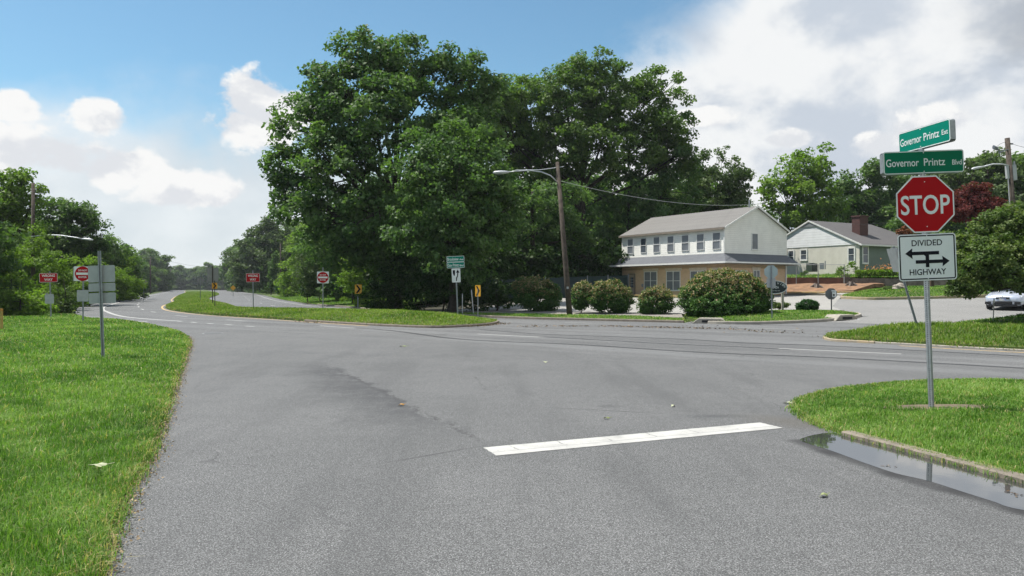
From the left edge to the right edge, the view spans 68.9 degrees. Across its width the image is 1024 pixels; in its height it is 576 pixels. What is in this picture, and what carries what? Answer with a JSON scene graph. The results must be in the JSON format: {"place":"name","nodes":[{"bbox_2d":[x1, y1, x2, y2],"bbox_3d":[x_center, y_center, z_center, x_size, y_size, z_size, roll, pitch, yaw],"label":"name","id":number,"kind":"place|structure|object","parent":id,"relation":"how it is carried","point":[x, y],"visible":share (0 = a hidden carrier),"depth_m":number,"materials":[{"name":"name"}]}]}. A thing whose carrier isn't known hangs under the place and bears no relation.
{"place":"outdoors","nodes":[
{"label":"outdoors","id":0,"kind":"place"},
{"bbox_2d":[0,292,192,575],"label":"lawn","id":1,"kind":"structure","parent":0,"point":[104,451],"depth_m":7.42,"materials":[{"name":"green plant"}]},
{"bbox_2d":[0,198,37,312],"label":"roadside tree","id":2,"kind":"object","parent":1,"relation":"on","point":[5,234],"visible":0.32,"depth_m":46.18,"materials":[{"name":"green plant"}]},
{"bbox_2d":[0,240,38,292],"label":"shrub","id":3,"kind":"object","parent":1,"relation":"on","point":[24,274],"visible":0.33,"depth_m":49.45,"materials":[{"name":"green plant"}]},
{"bbox_2d":[0,167,49,283],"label":"bright tree","id":4,"kind":"object","parent":1,"relation":"on","point":[17,203],"visible":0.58,"depth_m":61.47,"materials":[{"name":"green plant"}]},
{"bbox_2d":[0,273,60,315],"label":"shrub","id":5,"kind":"object","parent":1,"relation":"on","point":[10,299],"visible":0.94,"depth_m":44.19,"materials":[{"name":"green plant"}]},
{"bbox_2d":[39,271,57,316],"bbox_3d":[-25.415,0.507,40.978,0.930,2.850,0.083,-2,0,-8],"label":"wrong way sign","id":6,"kind":"object","parent":1,"relation":"on","point":[49,277],"visible":0.98,"depth_m":40.97,"materials":[{"name":"metal"}]},
{"bbox_2d":[17,223,80,308],"bbox_3d":[-34.986,-1.556,56.383,8.504,6.976,4.060,0,0,44],"label":"tree","id":7,"kind":"object","parent":1,"relation":"on","point":[60,267],"visible":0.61,"depth_m":56.11,"materials":[{"name":"green plant"}]},
{"bbox_2d":[31,183,92,283],"bbox_3d":[-34.942,-3.091,57.730,5.236,10.141,0.505,0,0,5],"label":"street lamp","id":8,"kind":"object","parent":1,"relation":"on","point":[33,215],"visible":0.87,"depth_m":57.88,"materials":[{"name":"brown wood"}]},
{"bbox_2d":[44,280,80,313],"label":"shrub","id":9,"kind":"object","parent":1,"relation":"on","point":[65,302],"visible":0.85,"depth_m":47.91,"materials":[{"name":"green plant"}]},
{"bbox_2d":[24,196,114,283],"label":"maple tree","id":10,"kind":"object","parent":1,"relation":"on","point":[81,216],"visible":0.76,"depth_m":73.36,"materials":[{"name":"green plant"}]},
{"bbox_2d":[73,265,88,320],"bbox_3d":[-21.088,0.405,36.654,0.832,3.050,0.222,0,0,-8],"label":"do not enter sign","id":11,"kind":"object","parent":1,"relation":"on","point":[80,273],"visible":0.88,"depth_m":36.58,"materials":[{"name":"metal"}]},
{"bbox_2d":[68,255,117,306],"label":"shrub","id":12,"kind":"object","parent":1,"relation":"on","point":[76,285],"visible":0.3,"depth_m":67.59,"materials":[{"name":"green plant"}]},
{"bbox_2d":[65,231,136,301],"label":"roadside tree","id":13,"kind":"object","parent":1,"relation":"on","point":[116,253],"visible":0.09,"depth_m":92.79,"materials":[{"name":"green plant"}]},
{"bbox_2d":[88,251,115,356],"bbox_3d":[-9.764,0.531,17.786,0.630,2.820,0.070,-2,0,-3],"label":"sign post","id":14,"kind":"object","parent":1,"relation":"on","point":[100,273],"visible":0.91,"depth_m":17.81,"materials":[{"name":"metal"}]},
{"bbox_2d":[104,236,139,300],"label":"roadside tree","id":15,"kind":"object","parent":1,"relation":"on","point":[129,262],"visible":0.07,"depth_m":99.90,"materials":[{"name":"green plant"}]},
{"bbox_2d":[121,243,149,298],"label":"roadside tree","id":16,"kind":"object","parent":1,"relation":"on","point":[137,272],"visible":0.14,"depth_m":111.98,"materials":[{"name":"green plant"}]},
{"bbox_2d":[140,261,158,292],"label":"roadside tree","id":17,"kind":"object","parent":1,"relation":"on","point":[146,269],"visible":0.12,"depth_m":240.87,"materials":[{"name":"green plant"}]},
{"bbox_2d":[137,248,171,291],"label":"roadside tree","id":18,"kind":"object","parent":1,"relation":"on","point":[163,284],"visible":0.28,"depth_m":342.33,"materials":[{"name":"green plant"}]},
{"bbox_2d":[152,251,176,287],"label":"roadside tree","id":19,"kind":"object","parent":1,"relation":"on","point":[167,260],"visible":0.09,"depth_m":359.64,"materials":[{"name":"green plant"}]},
{"bbox_2d":[104,266,147,301],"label":"shrub","id":20,"kind":"object","parent":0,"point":[125,284],"visible":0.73,"depth_m":88.38,"materials":[{"name":"green plant"}]},
{"bbox_2d":[259,293,426,305],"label":"lawn","id":21,"kind":"structure","parent":0,"point":[269,295],"depth_m":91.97,"materials":[{"name":"green plant"}]},
{"bbox_2d":[221,216,294,292],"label":"leafy tree","id":22,"kind":"object","parent":21,"relation":"on","point":[255,251],"visible":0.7,"depth_m":187.80,"materials":[{"name":"green plant"}]},
{"bbox_2d":[265,250,279,294],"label":"cypress shrub","id":23,"kind":"object","parent":21,"relation":"on","point":[273,269],"visible":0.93,"depth_m":164.62,"materials":[{"name":"green plant"}]},
{"bbox_2d":[261,235,298,293],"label":"roadside tree","id":24,"kind":"object","parent":21,"relation":"on","point":[284,252],"visible":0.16,"depth_m":186.25,"materials":[{"name":"green plant"}]},
{"bbox_2d":[273,222,306,296],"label":"background tree","id":25,"kind":"object","parent":21,"relation":"on","point":[288,290],"visible":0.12,"depth_m":125.81,"materials":[{"name":"green plant"}]},
{"bbox_2d":[290,244,335,301],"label":"shrub","id":26,"kind":"object","parent":21,"relation":"on","point":[311,273],"visible":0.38,"depth_m":80.76,"materials":[{"name":"green plant"}]},
{"bbox_2d":[290,218,372,303],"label":"tree","id":27,"kind":"object","parent":21,"relation":"on","point":[316,250],"visible":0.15,"depth_m":69.64,"materials":[{"name":"green plant"}]},
{"bbox_2d":[292,171,406,300],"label":"background tree","id":28,"kind":"object","parent":21,"relation":"on","point":[336,292],"visible":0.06,"depth_m":80.15,"materials":[{"name":"green plant"}]},
{"bbox_2d":[331,253,373,306],"bbox_3d":[-13.396,-0.649,62.425,3.446,5.163,4.755,0,0,-30],"label":"shrub","id":29,"kind":"object","parent":21,"relation":"on","point":[347,284],"visible":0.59,"depth_m":61.60,"materials":[{"name":"green plant"}]},
{"bbox_2d":[0,0,1023,267],"label":"sky","id":30,"kind":"structure","parent":0,"point":[151,113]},
{"bbox_2d":[354,306,685,320],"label":"verge","id":31,"kind":"structure","parent":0,"point":[588,317],"depth_m":39.38,"materials":[{"name":"green plant"}]},
{"bbox_2d":[257,24,511,308],"bbox_3d":[-8.880,-8.492,52.989,18.715,20.851,10.222,0,0,-10],"label":"maple tree","id":32,"kind":"object","parent":31,"relation":"on","point":[372,114],"visible":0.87,"depth_m":52.05,"materials":[{"name":"green plant"}]},
{"bbox_2d":[75,290,1023,575],"bbox_3d":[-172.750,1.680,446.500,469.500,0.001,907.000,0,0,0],"label":"road","id":33,"kind":"structure","parent":0,"point":[305,448],"depth_m":7.15,"materials":[{"name":"grey asphalt"}]},
{"bbox_2d":[81,337,194,575],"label":"dry leaf litter","id":34,"kind":"object","parent":33,"relation":"on","point":[142,493],"visible":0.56,"depth_m":6.84,"materials":[{"name":"plant"}]},
{"bbox_2d":[165,290,499,325],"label":"median","id":35,"kind":"object","parent":33,"relation":"on","point":[271,317],"visible":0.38,"depth_m":38.45,"materials":[{"name":"green plant"}]},
{"bbox_2d":[447,256,464,314],"bbox_3d":[-2.933,0.064,39.613,0.930,3.515,0.037,-2,0,-2],"label":"street name sign","id":36,"kind":"object","parent":35,"relation":"on","point":[456,263],"visible":0.99,"depth_m":39.60,"materials":[{"name":"metal"}]},
{"bbox_2d":[304,319,498,327],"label":"kerb","id":37,"kind":"structure","parent":33,"relation":"on","point":[397,325],"depth_m":32.69,"materials":[{"name":"concrete"}]},
{"bbox_2d":[317,304,683,322],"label":"kerb","id":38,"kind":"structure","parent":33,"relation":"on","point":[594,319],"depth_m":39.09,"materials":[{"name":"concrete"}]},
{"bbox_2d":[484,422,781,455],"bbox_3d":[1.466,1.677,8.384,3.716,0.005,0.403,0,0,-23],"label":"stop line","id":39,"kind":"object","parent":33,"relation":"on","point":[580,443],"visible":1,"depth_m":8.25,"materials":[{"name":"paint"}]},
{"bbox_2d":[248,322,1019,367],"bbox_3d":[-1.698,1.677,25.723,31.956,0.001,2.028,0,0,42],"label":"tar seam","id":40,"kind":"object","parent":33,"relation":"on","point":[674,350],"visible":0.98,"depth_m":19.72,"materials":[{"name":"black asphalt"}]},
{"bbox_2d":[295,319,1022,496],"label":"leaf litter","id":41,"kind":"object","parent":33,"relation":"on","point":[504,323],"visible":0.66,"depth_m":31.86,"materials":[{"name":"brown plant"}]},
{"bbox_2d":[481,329,1016,355],"bbox_3d":[5.528,1.677,24.120,18.240,0.001,0.941,0,0,39],"label":"lane marking","id":42,"kind":"object","parent":33,"relation":"on","point":[769,343],"visible":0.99,"depth_m":22.16,"materials":[{"name":"white paint"}]},
{"bbox_2d":[707,311,861,324],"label":"kerb","id":43,"kind":"structure","parent":33,"relation":"on","point":[857,315],"depth_m":34.53,"materials":[{"name":"concrete"}]},
{"bbox_2d":[800,433,1023,509],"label":"puddle","id":44,"kind":"object","parent":33,"relation":"on","point":[982,485],"visible":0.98,"depth_m":6.90,"materials":[{"name":"grey liquid"}]},
{"bbox_2d":[826,326,1023,348],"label":"median","id":45,"kind":"object","parent":33,"relation":"on","point":[960,344],"visible":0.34,"depth_m":21.71,"materials":[{"name":"green plant"}]},
{"bbox_2d":[887,246,917,324],"bbox_3d":[12.679,0.184,24.005,0.224,3.150,0.669,-17,0,0],"label":"sign post","id":46,"kind":"object","parent":45,"relation":"on","point":[893,254],"visible":0.71,"depth_m":23.97,"materials":[{"name":"metal"}]},
{"bbox_2d":[823,320,1023,350],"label":"grass","id":47,"kind":"structure","parent":45,"relation":"on","point":[868,331],"depth_m":22.46,"materials":[{"name":"green plant"}]},
{"bbox_2d":[841,430,1023,483],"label":"kerb","id":48,"kind":"structure","parent":33,"relation":"on","point":[980,468],"depth_m":7.27,"materials":[{"name":"concrete"}]},
{"bbox_2d":[874,341,1023,351],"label":"kerb","id":49,"kind":"structure","parent":33,"relation":"on","point":[964,347],"depth_m":20.93,"materials":[{"name":"concrete"}]},
{"bbox_2d":[439,311,684,317],"bbox_3d":[1.188,1.607,44.861,22.121,0.426,3.077,0,0,31],"label":"gravel bed","id":50,"kind":"object","parent":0,"point":[678,315],"visible":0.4,"depth_m":42.96,"materials":[{"name":"grey gravel"}]},
{"bbox_2d":[356,245,432,309],"bbox_3d":[-7.829,-0.526,50.302,3.733,4.911,5.384,0,0,32],"label":"shrub","id":51,"kind":"object","parent":50,"relation":"on","point":[378,290],"visible":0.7,"depth_m":49.68,"materials":[{"name":"green plant"}]},
{"bbox_2d":[401,256,478,311],"bbox_3d":[-4.914,-0.159,48.105,5.746,4.296,3.709,0,0,20],"label":"shrub","id":52,"kind":"object","parent":50,"relation":"on","point":[418,290],"visible":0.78,"depth_m":47.74,"materials":[{"name":"green plant"}]},
{"bbox_2d":[378,116,531,311],"bbox_3d":[-3.530,-4.461,46.183,9.565,12.693,7.071,0,0,0],"label":"leafy tree","id":53,"kind":"object","parent":50,"relation":"on","point":[455,162],"visible":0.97,"depth_m":45.67,"materials":[{"name":"green plant"}]},
{"bbox_2d":[457,272,519,310],"bbox_3d":[-1.526,0.438,49.135,4.385,2.992,3.363,0,0,0],"label":"shrub","id":54,"kind":"object","parent":50,"relation":"on","point":[497,299],"visible":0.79,"depth_m":48.66,"materials":[{"name":"green plant"}]},
{"bbox_2d":[493,162,572,314],"bbox_3d":[1.254,-2.519,41.986,4.021,8.888,0.358,-5,0,0],"label":"street lamp","id":55,"kind":"object","parent":50,"relation":"on","point":[565,265],"visible":0.95,"depth_m":41.89,"materials":[{"name":"brown wood"}]},
{"bbox_2d":[509,274,562,310],"bbox_3d":[1.472,0.444,46.021,3.391,2.567,2.481,0,0,0],"label":"burning bush","id":56,"kind":"object","parent":50,"relation":"on","point":[548,292],"visible":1,"depth_m":45.59,"materials":[{"name":"green plant"}]},
{"bbox_2d":[571,280,592,312],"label":"burning bush","id":57,"kind":"object","parent":50,"relation":"on","point":[579,295],"visible":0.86,"depth_m":42.84,"materials":[{"name":"green plant"}]},
{"bbox_2d":[585,278,636,313],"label":"burning bush","id":58,"kind":"object","parent":50,"relation":"on","point":[603,298],"visible":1,"depth_m":42.22,"materials":[{"name":"green plant"}]},
{"bbox_2d":[636,284,677,313],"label":"burning bush","id":59,"kind":"object","parent":50,"relation":"on","point":[651,300],"visible":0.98,"depth_m":41.15,"materials":[{"name":"green plant"}]},
{"bbox_2d":[408,293,838,310],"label":"woodland floor","id":60,"kind":"structure","parent":0,"point":[434,308],"depth_m":59.06,"materials":[{"name":"soil"}]},
{"bbox_2d":[401,179,501,303],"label":"background tree","id":61,"kind":"object","parent":60,"relation":"on","point":[444,229],"visible":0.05,"depth_m":80.73,"materials":[{"name":"green plant"}]},
{"bbox_2d":[442,232,526,281],"bbox_3d":[-2.630,-1.806,62.030,6.786,6.716,5.700,0,0,29],"label":"shrub","id":62,"kind":"object","parent":60,"relation":"on","point":[496,263],"visible":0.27,"depth_m":61.30,"materials":[{"name":"green plant"}]},
{"bbox_2d":[482,240,572,279],"bbox_3d":[1.254,-1.545,63.857,8.021,5.210,4.040,0,0,0],"label":"shrub","id":63,"kind":"object","parent":60,"relation":"on","point":[534,268],"visible":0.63,"depth_m":63.38,"materials":[{"name":"green plant"}]},
{"bbox_2d":[487,178,603,275],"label":"oak tree","id":64,"kind":"object","parent":60,"relation":"on","point":[542,222],"visible":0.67,"depth_m":65.98,"materials":[{"name":"green plant"}]},
{"bbox_2d":[482,274,628,300],"bbox_3d":[3.638,0.039,61.480,12.766,2.450,0.126,0,0,-14],"label":"screen fence","id":65,"kind":"object","parent":60,"relation":"on","point":[624,279],"visible":0.16,"depth_m":61.94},
{"bbox_2d":[510,171,612,277],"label":"background tree","id":66,"kind":"object","parent":60,"relation":"on","point":[548,273],"visible":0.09,"depth_m":82.84,"materials":[{"name":"green plant"}]},
{"bbox_2d":[455,45,700,274],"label":"oak tree","id":67,"kind":"object","parent":60,"relation":"on","point":[588,94],"visible":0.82,"depth_m":73.09,"materials":[{"name":"green plant"}]},
{"bbox_2d":[568,239,633,276],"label":"shrub","id":68,"kind":"object","parent":60,"relation":"on","point":[598,257],"visible":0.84,"depth_m":65.59,"materials":[{"name":"green plant"}]},
{"bbox_2d":[571,177,659,275],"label":"background tree","id":69,"kind":"object","parent":60,"relation":"on","point":[612,229],"visible":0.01,"depth_m":83.59,"materials":[{"name":"green plant"}]},
{"bbox_2d":[579,145,709,262],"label":"oak tree","id":70,"kind":"object","parent":60,"relation":"on","point":[659,186],"visible":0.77,"depth_m":75.26,"materials":[{"name":"green plant"}]},
{"bbox_2d":[458,293,848,312],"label":"car park","id":71,"kind":"structure","parent":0,"point":[824,301],"depth_m":50.27,"materials":[{"name":"grey asphalt"}]},
{"bbox_2d":[684,309,858,321],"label":"lawn","id":72,"kind":"structure","parent":0,"point":[686,318],"depth_m":36.24,"materials":[{"name":"green plant"}]},
{"bbox_2d":[675,266,774,316],"bbox_3d":[10.852,0.332,38.169,5.108,2.914,3.624,0,0,0],"label":"burning bush","id":73,"kind":"object","parent":72,"relation":"on","point":[736,292],"visible":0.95,"depth_m":37.45,"materials":[{"name":"green plant"}]},
{"bbox_2d":[764,265,777,317],"bbox_3d":[12.367,0.360,35.584,0.620,2.900,0.060,-1,0,4],"label":"stop sign","id":74,"kind":"object","parent":72,"relation":"on","point":[770,272],"visible":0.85,"depth_m":35.60,"materials":[{"name":"metal"}]},
{"bbox_2d":[795,298,819,309],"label":"box shrub","id":75,"kind":"object","parent":72,"relation":"on","point":[812,304],"visible":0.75,"depth_m":39.57,"materials":[{"name":"green plant"}]},
{"bbox_2d":[691,316,955,326],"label":"road","id":76,"kind":"structure","parent":0,"point":[837,324],"depth_m":33.61,"materials":[{"name":"grey asphalt"}]},
{"bbox_2d":[787,283,884,291],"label":"dirt bank","id":77,"kind":"structure","parent":0,"point":[803,287],"depth_m":62.84,"materials":[{"name":"brown soil"}]},
{"bbox_2d":[785,377,1023,484],"bbox_3d":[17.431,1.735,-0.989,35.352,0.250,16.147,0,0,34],"label":"lawn","id":78,"kind":"structure","parent":0,"point":[1021,457],"depth_m":9.07,"materials":[{"name":"green plant"}]},
{"bbox_2d":[880,119,963,406],"bbox_3d":[5.515,-0.109,10.051,0.915,4.120,0.743,0,0,38],"label":"stop sign","id":79,"kind":"object","parent":78,"relation":"on","point":[924,205],"visible":1,"depth_m":10.00,"materials":[{"name":"metal"}]},
{"bbox_2d":[884,404,984,409],"bbox_3d":[5.743,1.610,10.060,1.588,0.024,0.424,0,0,0],"label":"earth patch","id":80,"kind":"object","parent":78,"relation":"on","point":[935,405],"visible":0.56,"depth_m":10.15,"materials":[{"name":"brown soil"}]},
{"bbox_2d":[842,285,990,296],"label":"lawn","id":81,"kind":"structure","parent":0,"point":[910,293],"depth_m":52.50,"materials":[{"name":"green plant"}]},
{"bbox_2d":[948,181,1007,233],"bbox_3d":[32.266,-3.956,51.846,5.492,6.984,3.244,0,0,0],"label":"red maple","id":82,"kind":"object","parent":81,"relation":"on","point":[964,208],"visible":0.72,"depth_m":51.44,"materials":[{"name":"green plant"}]},
{"bbox_2d":[828,298,1023,324],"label":"side street","id":83,"kind":"structure","parent":0,"point":[900,311],"depth_m":40.25,"materials":[{"name":"grey asphalt"}]},
{"bbox_2d":[971,138,1016,207],"bbox_3d":[29.862,-3.998,45.949,2.815,10.346,0.502,-4,0,0],"label":"utility pole","id":84,"kind":"object","parent":83,"relation":"on","point":[1010,173],"visible":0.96,"depth_m":45.86,"materials":[{"name":"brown wood"}]},
{"bbox_2d":[985,289,1023,309],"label":"parked car","id":85,"kind":"object","parent":83,"relation":"on","point":[1003,298],"visible":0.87,"depth_m":38.93,"materials":[{"name":"silver metal"}]},
{"bbox_2d":[956,313,1023,324],"bbox_3d":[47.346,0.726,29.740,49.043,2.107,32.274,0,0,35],"label":"lawn","id":86,"kind":"structure","parent":0,"point":[1000,320],"depth_m":30.69,"materials":[{"name":"green plant"}]},
{"bbox_2d":[932,200,1023,310],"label":"crape myrtle","id":87,"kind":"object","parent":86,"relation":"on","point":[994,262],"visible":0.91,"depth_m":29.63,"materials":[{"name":"green plant"}]},
{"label":"lawn","id":88,"kind":"structure","parent":0,"visible":0},
{"bbox_2d":[670,145,755,212],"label":"grey green tree","id":89,"kind":"object","parent":88,"relation":"on","point":[733,188],"visible":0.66,"depth_m":79.42,"materials":[{"name":"green plant"}]},
{"bbox_2d":[753,141,849,231],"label":"bright tree","id":90,"kind":"object","parent":88,"relation":"on","point":[811,208],"visible":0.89,"depth_m":90.90,"materials":[{"name":"green plant"}]},
{"bbox_2d":[787,215,897,277],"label":"house","id":91,"kind":"structure","parent":88,"relation":"on","point":[860,241],"depth_m":75.50,"materials":[{"name":"beige paint"}]},
{"bbox_2d":[787,273,898,277],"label":"grass","id":92,"kind":"structure","parent":88,"relation":"on","point":[825,276],"depth_m":67.22,"materials":[{"name":"green plant"}]},
{"bbox_2d":[819,157,918,229],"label":"leafy tree","id":93,"kind":"object","parent":88,"relation":"on","point":[875,199],"visible":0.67,"depth_m":96.77,"materials":[{"name":"green plant"}]},
{"bbox_2d":[854,258,898,278],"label":"lily bed","id":94,"kind":"object","parent":88,"relation":"on","point":[859,273],"visible":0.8,"depth_m":65.06,"materials":[{"name":"green plant"}]},
{"bbox_2d":[885,212,978,240],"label":"background tree","id":95,"kind":"object","parent":88,"relation":"on","point":[897,224],"visible":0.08,"depth_m":83.00,"materials":[{"name":"green plant"}]},
{"bbox_2d":[925,146,1023,220],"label":"leafy tree","id":96,"kind":"object","parent":88,"relation":"on","point":[998,178],"visible":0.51,"depth_m":79.01,"materials":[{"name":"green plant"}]},
{"bbox_3d":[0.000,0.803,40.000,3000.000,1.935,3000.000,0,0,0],"label":"ground","id":97,"kind":"structure","parent":0,"visible":0},
{"bbox_2d":[171,265,189,289],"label":"roadside tree","id":98,"kind":"object","parent":97,"relation":"on","point":[179,271],"visible":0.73,"depth_m":561.12,"materials":[{"name":"green plant"}]},
{"bbox_2d":[180,267,197,289],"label":"roadside tree","id":99,"kind":"object","parent":97,"relation":"on","point":[191,281],"visible":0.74,"depth_m":560.23,"materials":[{"name":"green plant"}]},
{"bbox_2d":[194,262,219,289],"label":"roadside tree","id":100,"kind":"object","parent":97,"relation":"on","point":[202,273],"visible":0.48,"depth_m":559.50,"materials":[{"name":"green plant"}]},
{"bbox_2d":[609,200,799,297],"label":"shop building","id":101,"kind":"structure","parent":97,"relation":"on","point":[673,253],"depth_m":59.25,"materials":[{"name":"beige brick"}]},
{"bbox_2d":[644,271,656,289],"bbox_3d":[11.598,-0.608,62.508,0.060,1.570,1.558,0,0,-33],"label":"window","id":102,"kind":"structure","parent":101,"relation":"in","point":[650,277],"depth_m":62.47,"materials":[{"name":"grey glass"}]},
{"bbox_2d":[666,271,680,290],"bbox_3d":[13.030,-0.582,60.328,0.060,1.588,1.565,0,0,-33],"label":"window","id":103,"kind":"structure","parent":101,"relation":"in","point":[673,278],"depth_m":60.30,"materials":[{"name":"grey glass"}]},
{"bbox_2d":[787,275,947,288],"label":"retaining wall","id":104,"kind":"structure","parent":97,"relation":"on","point":[888,282],"depth_m":64.63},
{"bbox_2d":[840,294,987,299],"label":"kerb","id":105,"kind":"structure","parent":97,"relation":"on","point":[900,298],"depth_m":50.81,"materials":[{"name":"concrete"}]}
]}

